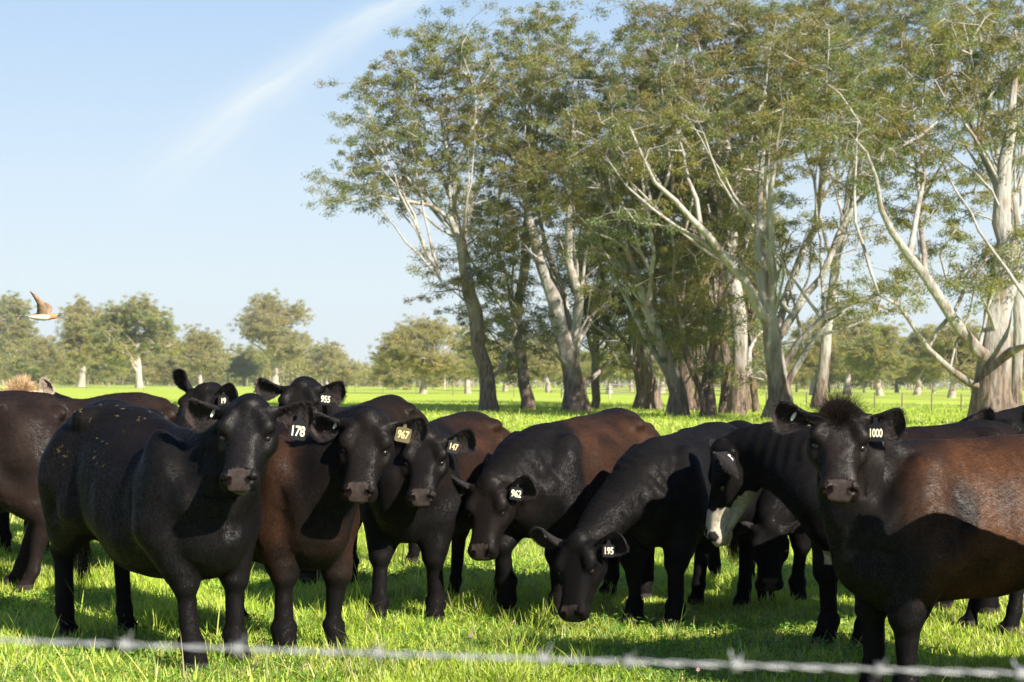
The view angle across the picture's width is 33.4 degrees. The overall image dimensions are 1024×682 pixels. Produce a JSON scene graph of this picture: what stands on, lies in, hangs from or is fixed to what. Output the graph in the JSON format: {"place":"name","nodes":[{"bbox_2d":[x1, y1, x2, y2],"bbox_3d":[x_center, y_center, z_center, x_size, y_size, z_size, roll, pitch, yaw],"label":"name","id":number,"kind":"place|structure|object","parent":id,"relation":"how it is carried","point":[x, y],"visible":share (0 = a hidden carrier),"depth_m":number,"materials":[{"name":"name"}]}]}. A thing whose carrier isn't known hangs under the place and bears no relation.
{"place":"outdoors","nodes":[
{"label":"outdoors","id":0,"kind":"place"},
{"bbox_2d":[14,291,60,320],"bbox_3d":[-2.055,-0.151,7.417,0.166,0.126,0.170,-1,-2,38],"label":"bird","id":1,"kind":"object","parent":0,"point":[44,311],"visible":1,"depth_m":7.39},
{"bbox_2d":[0,519,1023,681],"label":"grass","id":2,"kind":"structure","parent":0,"point":[472,610],"depth_m":9.55,"materials":[{"name":"green plant"}]},
{"bbox_2d":[0,381,1023,681],"bbox_3d":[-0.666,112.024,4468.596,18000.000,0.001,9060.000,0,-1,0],"label":"ground","id":3,"kind":"structure","parent":0,"point":[438,393],"depth_m":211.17,"materials":[{"name":"green plant"}]},
{"bbox_2d":[0,290,40,384],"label":"background tree","id":4,"kind":"object","parent":3,"relation":"on","point":[14,329],"visible":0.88,"depth_m":568.98,"materials":[{"name":"green plant"}]},
{"bbox_2d":[0,348,46,385],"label":"background tree","id":5,"kind":"object","parent":3,"relation":"on","point":[17,366],"visible":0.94,"depth_m":452.61,"materials":[{"name":"green plant"}]},
{"bbox_2d":[7,368,62,385],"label":"background tree","id":6,"kind":"object","parent":3,"relation":"on","point":[38,381],"visible":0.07,"depth_m":472.21,"materials":[{"name":"green plant"}]},
{"bbox_2d":[0,372,70,553],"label":"cow","id":7,"kind":"object","parent":3,"relation":"on","point":[23,384],"visible":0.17,"depth_m":13.80},
{"bbox_2d":[0,390,73,592],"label":"cow","id":8,"kind":"object","parent":3,"relation":"on","point":[31,422],"visible":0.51,"depth_m":11.52},
{"bbox_2d":[12,333,73,381],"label":"background tree","id":9,"kind":"object","parent":3,"relation":"on","point":[43,351],"visible":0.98,"depth_m":456.97,"materials":[{"name":"green plant"}]},
{"bbox_2d":[48,365,93,385],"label":"background tree","id":10,"kind":"object","parent":3,"relation":"on","point":[70,377],"visible":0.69,"depth_m":478.35,"materials":[{"name":"green plant"}]},
{"bbox_2d":[51,293,112,386],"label":"background tree","id":11,"kind":"object","parent":3,"relation":"on","point":[75,339],"visible":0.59,"depth_m":406.00,"materials":[{"name":"green plant"}]},
{"bbox_2d":[75,369,115,384],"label":"background tree","id":12,"kind":"object","parent":3,"relation":"on","point":[93,380],"visible":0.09,"depth_m":534.37,"materials":[{"name":"green plant"}]},
{"bbox_2d":[76,358,128,385],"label":"background tree","id":13,"kind":"object","parent":3,"relation":"on","point":[107,371],"visible":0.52,"depth_m":451.27,"materials":[{"name":"green plant"}]},
{"bbox_2d":[94,363,134,384],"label":"background tree","id":14,"kind":"object","parent":3,"relation":"on","point":[112,382],"visible":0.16,"depth_m":603.32,"materials":[{"name":"green plant"}]},
{"bbox_2d":[58,391,177,571],"bbox_3d":[-3.494,1.071,12.815,2.259,1.393,1.135,1,-1,-16],"label":"cow","id":15,"kind":"object","parent":3,"relation":"on","point":[166,408],"visible":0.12,"depth_m":12.74},
{"bbox_2d":[80,291,186,387],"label":"background tree","id":16,"kind":"object","parent":3,"relation":"on","point":[111,335],"visible":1,"depth_m":351.67,"materials":[{"name":"green plant"}]},
{"bbox_2d":[119,354,172,385],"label":"background tree","id":17,"kind":"object","parent":3,"relation":"on","point":[148,376],"visible":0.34,"depth_m":538.76,"materials":[{"name":"green plant"}]},
{"bbox_2d":[145,352,196,385],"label":"background tree","id":18,"kind":"object","parent":3,"relation":"on","point":[166,370],"visible":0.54,"depth_m":486.62,"materials":[{"name":"green plant"}]},
{"bbox_2d":[37,393,316,675],"bbox_3d":[-1.860,0.976,9.018,0.730,1.425,2.370,1,-2,-37],"label":"cow","id":19,"kind":"object","parent":3,"relation":"on","point":[145,491],"visible":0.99,"depth_m":8.49},
{"bbox_2d":[165,371,208,385],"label":"background tree","id":20,"kind":"object","parent":3,"relation":"on","point":[191,379],"visible":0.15,"depth_m":565.04,"materials":[{"name":"green plant"}]},
{"bbox_2d":[171,323,231,384],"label":"background tree","id":21,"kind":"object","parent":3,"relation":"on","point":[201,345],"visible":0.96,"depth_m":462.34,"materials":[{"name":"green plant"}]},
{"bbox_2d":[171,367,238,426],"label":"cow","id":22,"kind":"object","parent":3,"relation":"on","point":[214,393],"visible":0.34,"depth_m":11.53},
{"bbox_2d":[193,367,240,385],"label":"background tree","id":23,"kind":"object","parent":3,"relation":"on","point":[207,378],"visible":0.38,"depth_m":578.58,"materials":[{"name":"green plant"}]},
{"bbox_2d":[220,376,252,384],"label":"background tree","id":24,"kind":"object","parent":3,"relation":"on","point":[238,382],"visible":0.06,"depth_m":635.89,"materials":[{"name":"green plant"}]},
{"bbox_2d":[223,343,271,385],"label":"background tree","id":25,"kind":"object","parent":3,"relation":"on","point":[246,362],"visible":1,"depth_m":531.49,"materials":[{"name":"green plant"}]},
{"bbox_2d":[239,373,268,384],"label":"background tree","id":26,"kind":"object","parent":3,"relation":"on","point":[253,381],"visible":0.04,"depth_m":687.94,"materials":[{"name":"green plant"}]},
{"bbox_2d":[0,383,513,396],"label":"paddock fence","id":27,"kind":"object","parent":3,"relation":"on","point":[383,386],"visible":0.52,"depth_m":212.98,"materials":[{"name":"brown wood"}]},
{"bbox_2d":[225,288,320,384],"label":"background tree","id":28,"kind":"object","parent":3,"relation":"on","point":[269,318],"visible":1,"depth_m":500.21,"materials":[{"name":"green plant"}]},
{"bbox_2d":[279,357,308,384],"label":"background tree","id":29,"kind":"object","parent":3,"relation":"on","point":[292,375],"visible":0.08,"depth_m":655.10,"materials":[{"name":"green plant"}]},
{"bbox_2d":[185,405,430,658],"bbox_3d":[-1.327,1.023,9.494,0.729,1.364,2.295,1,-2,-33],"label":"cow","id":30,"kind":"object","parent":3,"relation":"on","point":[319,484],"visible":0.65,"depth_m":8.86},
{"bbox_2d":[295,337,353,383],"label":"background tree","id":31,"kind":"object","parent":3,"relation":"on","point":[325,358],"visible":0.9,"depth_m":536.91,"materials":[{"name":"green plant"}]},
{"bbox_2d":[253,376,428,584],"bbox_3d":[-1.170,0.996,12.432,0.723,1.487,2.542,0,-1,18],"label":"cow","id":32,"kind":"object","parent":3,"relation":"on","point":[326,399],"visible":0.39,"depth_m":11.56},
{"bbox_2d":[321,358,371,387],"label":"background tree","id":33,"kind":"object","parent":3,"relation":"on","point":[350,373],"visible":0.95,"depth_m":462.97,"materials":[{"name":"green plant"}]},
{"bbox_2d":[362,360,414,389],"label":"background tree","id":34,"kind":"object","parent":3,"relation":"on","point":[395,374],"visible":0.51,"depth_m":324.84,"materials":[{"name":"green plant"}]},
{"bbox_2d":[377,363,428,389],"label":"background tree","id":35,"kind":"object","parent":3,"relation":"on","point":[416,376],"visible":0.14,"depth_m":332.14,"materials":[{"name":"green plant"}]},
{"bbox_2d":[367,313,470,393],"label":"background tree","id":36,"kind":"object","parent":3,"relation":"on","point":[410,345],"visible":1,"depth_m":222.47,"materials":[{"name":"green plant"}]},
{"bbox_2d":[301,0,559,411],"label":"gum tree","id":37,"kind":"object","parent":3,"relation":"on","point":[416,136],"visible":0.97,"depth_m":86.81,"materials":[{"name":"green plant"}]},
{"bbox_2d":[360,411,509,623],"bbox_3d":[-0.364,1.088,10.704,0.838,1.288,1.970,0,-2,19],"label":"cow","id":38,"kind":"object","parent":3,"relation":"on","point":[420,501],"visible":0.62,"depth_m":10.10},
{"bbox_2d":[415,352,465,389],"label":"background tree","id":39,"kind":"object","parent":3,"relation":"on","point":[452,375],"visible":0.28,"depth_m":351.59,"materials":[{"name":"green plant"}]},
{"bbox_2d":[444,324,502,393],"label":"background tree","id":40,"kind":"object","parent":3,"relation":"on","point":[471,370],"visible":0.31,"depth_m":230.21,"materials":[{"name":"green plant"}]},
{"bbox_2d":[457,345,511,386],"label":"background tree","id":41,"kind":"object","parent":3,"relation":"on","point":[501,380],"visible":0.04,"depth_m":326.86,"materials":[{"name":"green plant"}]},
{"bbox_2d":[478,336,530,391],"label":"background tree","id":42,"kind":"object","parent":3,"relation":"on","point":[502,377],"visible":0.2,"depth_m":296.83,"materials":[{"name":"green plant"}]},
{"bbox_2d":[437,0,586,409],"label":"gum tree","id":43,"kind":"object","parent":3,"relation":"on","point":[519,357],"visible":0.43,"depth_m":91.82,"materials":[{"name":"green plant"}]},
{"bbox_2d":[0,339,1023,389],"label":"distant wood","id":44,"kind":"object","parent":3,"relation":"on","point":[285,371],"visible":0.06,"depth_m":564.87,"materials":[{"name":"green plant"}]},
{"bbox_2d":[507,340,540,388],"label":"background tree","id":45,"kind":"object","parent":3,"relation":"on","point":[531,378],"visible":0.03,"depth_m":358.03,"materials":[{"name":"green plant"}]},
{"bbox_2d":[526,334,562,391],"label":"background tree","id":46,"kind":"object","parent":3,"relation":"on","point":[547,367],"visible":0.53,"depth_m":276.19,"materials":[{"name":"green plant"}]},
{"bbox_2d":[446,19,662,411],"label":"gum tree","id":47,"kind":"object","parent":3,"relation":"on","point":[566,328],"visible":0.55,"depth_m":87.02,"materials":[{"name":"green plant"}]},
{"bbox_2d":[451,407,659,620],"bbox_3d":[0.374,1.085,10.858,0.711,1.317,2.224,0,-2,30],"label":"cow","id":48,"kind":"object","parent":3,"relation":"on","point":[550,477],"visible":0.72,"depth_m":10.29},
{"bbox_2d":[548,352,590,388],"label":"background tree","id":49,"kind":"object","parent":3,"relation":"on","point":[558,381],"visible":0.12,"depth_m":328.55,"materials":[{"name":"green plant"}]},
{"bbox_2d":[579,350,613,390],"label":"background tree","id":50,"kind":"object","parent":3,"relation":"on","point":[585,363],"visible":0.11,"depth_m":337.52,"materials":[{"name":"green plant"}]},
{"bbox_2d":[545,153,648,408],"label":"gum tree","id":51,"kind":"object","parent":3,"relation":"on","point":[595,391],"visible":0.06,"depth_m":94.76,"materials":[{"name":"green plant"}]},
{"bbox_2d":[510,118,700,410],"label":"gum tree","id":52,"kind":"object","parent":3,"relation":"on","point":[639,361],"visible":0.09,"depth_m":93.48,"materials":[{"name":"green plant"}]},
{"bbox_2d":[581,328,649,392],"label":"background tree","id":53,"kind":"object","parent":3,"relation":"on","point":[626,373],"visible":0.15,"depth_m":261.65,"materials":[{"name":"green plant"}]},
{"bbox_2d":[613,372,634,390],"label":"background tree","id":54,"kind":"object","parent":3,"relation":"on","point":[631,381],"visible":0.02,"depth_m":334.37,"materials":[{"name":"green plant"}]},
{"bbox_2d":[510,57,743,415],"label":"gum tree","id":55,"kind":"object","parent":3,"relation":"on","point":[619,234],"visible":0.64,"depth_m":76.92,"materials":[{"name":"green plant"}]},
{"bbox_2d":[561,383,720,398],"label":"paddock fence","id":56,"kind":"object","parent":3,"relation":"on","point":[609,389],"visible":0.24,"depth_m":163.90,"materials":[{"name":"grey wood"}]},
{"bbox_2d":[528,422,762,630],"bbox_3d":[0.989,1.125,10.536,0.761,1.238,2.246,-1,-2,34],"label":"cow","id":57,"kind":"object","parent":3,"relation":"on","point":[652,492],"visible":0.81,"depth_m":10.01},
{"bbox_2d":[601,167,723,410],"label":"gum tree","id":58,"kind":"object","parent":3,"relation":"on","point":[689,385],"visible":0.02,"depth_m":89.78,"materials":[{"name":"green plant"}]},
{"bbox_2d":[647,346,678,392],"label":"background tree","id":59,"kind":"object","parent":3,"relation":"on","point":[657,371],"visible":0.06,"depth_m":283.76,"materials":[{"name":"green plant"}]},
{"bbox_2d":[622,270,730,381],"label":"gum tree","id":60,"kind":"object","parent":3,"relation":"on","point":[659,294],"visible":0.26,"depth_m":79.93,"materials":[{"name":"green plant"}]},
{"bbox_2d":[605,16,792,416],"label":"gum tree","id":61,"kind":"object","parent":3,"relation":"on","point":[712,284],"visible":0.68,"depth_m":76.31,"materials":[{"name":"green plant"}]},
{"bbox_2d":[690,334,720,364],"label":"background tree","id":62,"kind":"object","parent":3,"relation":"on","point":[704,352],"visible":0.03,"depth_m":290.24,"materials":[{"name":"green plant"}]},
{"bbox_2d":[670,160,751,409],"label":"gum tree","id":63,"kind":"object","parent":3,"relation":"on","point":[697,399],"depth_m":92.77,"materials":[{"name":"green plant"}]},
{"bbox_2d":[693,367,730,388],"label":"background tree","id":64,"kind":"object","parent":3,"relation":"on","point":[719,381],"visible":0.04,"depth_m":340.54,"materials":[{"name":"green plant"}]},
{"bbox_2d":[632,0,822,412],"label":"gum tree","id":65,"kind":"object","parent":3,"relation":"on","point":[725,389],"visible":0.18,"depth_m":83.87,"materials":[{"name":"green plant"}]},
{"bbox_2d":[581,0,888,414],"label":"gum tree","id":66,"kind":"object","parent":3,"relation":"on","point":[737,395],"visible":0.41,"depth_m":81.72,"materials":[{"name":"green plant"}]},
{"bbox_2d":[691,169,799,409],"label":"gum tree","id":67,"kind":"object","parent":3,"relation":"on","point":[789,203],"visible":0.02,"depth_m":95.73,"materials":[{"name":"green plant"}]},
{"bbox_2d":[685,187,806,412],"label":"gum tree","id":68,"kind":"object","parent":3,"relation":"on","point":[754,398],"visible":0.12,"depth_m":87.87,"materials":[{"name":"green plant"}]},
{"bbox_2d":[717,324,784,380],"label":"background tree","id":69,"kind":"object","parent":3,"relation":"on","point":[731,353],"visible":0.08,"depth_m":285.89,"materials":[{"name":"green plant"}]},
{"bbox_2d":[708,420,811,603],"bbox_3d":[1.622,1.161,11.748,0.805,1.218,1.964,1,-1,-9],"label":"cow","id":70,"kind":"object","parent":3,"relation":"on","point":[773,525],"visible":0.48,"depth_m":10.89},
{"bbox_2d":[564,0,979,418],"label":"gum tree","id":71,"kind":"object","parent":3,"relation":"on","point":[767,303],"visible":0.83,"depth_m":71.38,"materials":[{"name":"green plant"}]},
{"bbox_2d":[756,355,799,386],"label":"background tree","id":72,"kind":"object","parent":3,"relation":"on","point":[761,382],"visible":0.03,"depth_m":342.99,"materials":[{"name":"green plant"}]},
{"bbox_2d":[783,346,811,391],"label":"background tree","id":73,"kind":"object","parent":3,"relation":"on","point":[801,381],"visible":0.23,"depth_m":345.06,"materials":[{"name":"green plant"}]},
{"bbox_2d":[782,317,849,394],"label":"background tree","id":74,"kind":"object","parent":3,"relation":"on","point":[810,363],"visible":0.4,"depth_m":246.66,"materials":[{"name":"green plant"}]},
{"bbox_2d":[804,371,858,391],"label":"background tree","id":75,"kind":"object","parent":3,"relation":"on","point":[832,379],"visible":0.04,"depth_m":355.42,"materials":[{"name":"green plant"}]},
{"bbox_2d":[831,308,878,393],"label":"background tree","id":76,"kind":"object","parent":3,"relation":"on","point":[856,330],"visible":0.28,"depth_m":277.05,"materials":[{"name":"green plant"}]},
{"bbox_2d":[838,363,873,392],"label":"background tree","id":77,"kind":"object","parent":3,"relation":"on","point":[856,379],"visible":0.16,"depth_m":342.56,"materials":[{"name":"green plant"}]},
{"bbox_2d":[704,419,1023,653],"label":"cow","id":78,"kind":"object","parent":3,"relation":"on","point":[747,462],"visible":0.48,"depth_m":9.52},
{"bbox_2d":[750,0,986,408],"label":"gum tree","id":79,"kind":"object","parent":3,"relation":"on","point":[900,23],"visible":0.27,"depth_m":99.76,"materials":[{"name":"green plant"}]},
{"bbox_2d":[833,319,921,395],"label":"background tree","id":80,"kind":"object","parent":3,"relation":"on","point":[879,355],"visible":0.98,"depth_m":235.91,"materials":[{"name":"green plant"}]},
{"bbox_2d":[766,391,1017,409],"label":"paddock fence","id":81,"kind":"object","parent":3,"relation":"on","point":[874,398],"visible":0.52,"depth_m":101.22,"materials":[{"name":"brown wood"}]},
{"bbox_2d":[768,383,1023,681],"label":"cow","id":82,"kind":"object","parent":3,"relation":"on","point":[916,530],"visible":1,"depth_m":7.62},
{"bbox_2d":[772,0,1023,415],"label":"gum tree","id":83,"kind":"object","parent":3,"relation":"on","point":[993,350],"visible":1,"depth_m":62.58,"materials":[{"name":"green plant"}]},
{"bbox_2d":[882,335,913,392],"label":"background tree","id":84,"kind":"object","parent":3,"relation":"on","point":[900,382],"visible":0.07,"depth_m":340.99,"materials":[{"name":"green plant"}]},
{"bbox_2d":[895,323,948,394],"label":"background tree","id":85,"kind":"object","parent":3,"relation":"on","point":[913,340],"visible":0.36,"depth_m":264.49,"materials":[{"name":"green plant"}]},
{"bbox_2d":[906,353,960,392],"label":"background tree","id":86,"kind":"object","parent":3,"relation":"on","point":[932,381],"visible":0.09,"depth_m":335.49,"materials":[{"name":"green plant"}]},
{"bbox_2d":[910,313,981,397],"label":"background tree","id":87,"kind":"object","parent":3,"relation":"on","point":[964,361],"visible":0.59,"depth_m":202.66,"materials":[{"name":"green plant"}]},
{"bbox_2d":[912,0,1023,405],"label":"gum tree","id":88,"kind":"object","parent":3,"relation":"on","point":[1018,307],"visible":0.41,"depth_m":87.95,"materials":[{"name":"green plant"}]},
{"bbox_2d":[933,405,1023,616],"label":"cow","id":89,"kind":"object","parent":3,"relation":"on","point":[1011,417],"visible":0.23,"depth_m":10.70},
{"bbox_2d":[1012,322,1023,381],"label":"background tree","id":90,"kind":"object","parent":3,"relation":"on","point":[1023,356],"depth_m":234.34,"materials":[{"name":"green plant"}]},
{"bbox_2d":[1018,403,1023,431],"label":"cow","id":91,"kind":"object","parent":3,"relation":"on","point":[1022,418],"visible":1,"depth_m":6.97},
{"bbox_2d":[0,631,1023,681],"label":"barbed wire","id":92,"kind":"object","parent":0,"point":[628,661],"visible":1,"depth_m":1.49,"materials":[{"name":"grey metal"}]},
{"bbox_2d":[0,0,1023,385],"label":"sky","id":93,"kind":"structure","parent":0,"point":[161,148],"materials":[{"name":"blue"}]}
]}

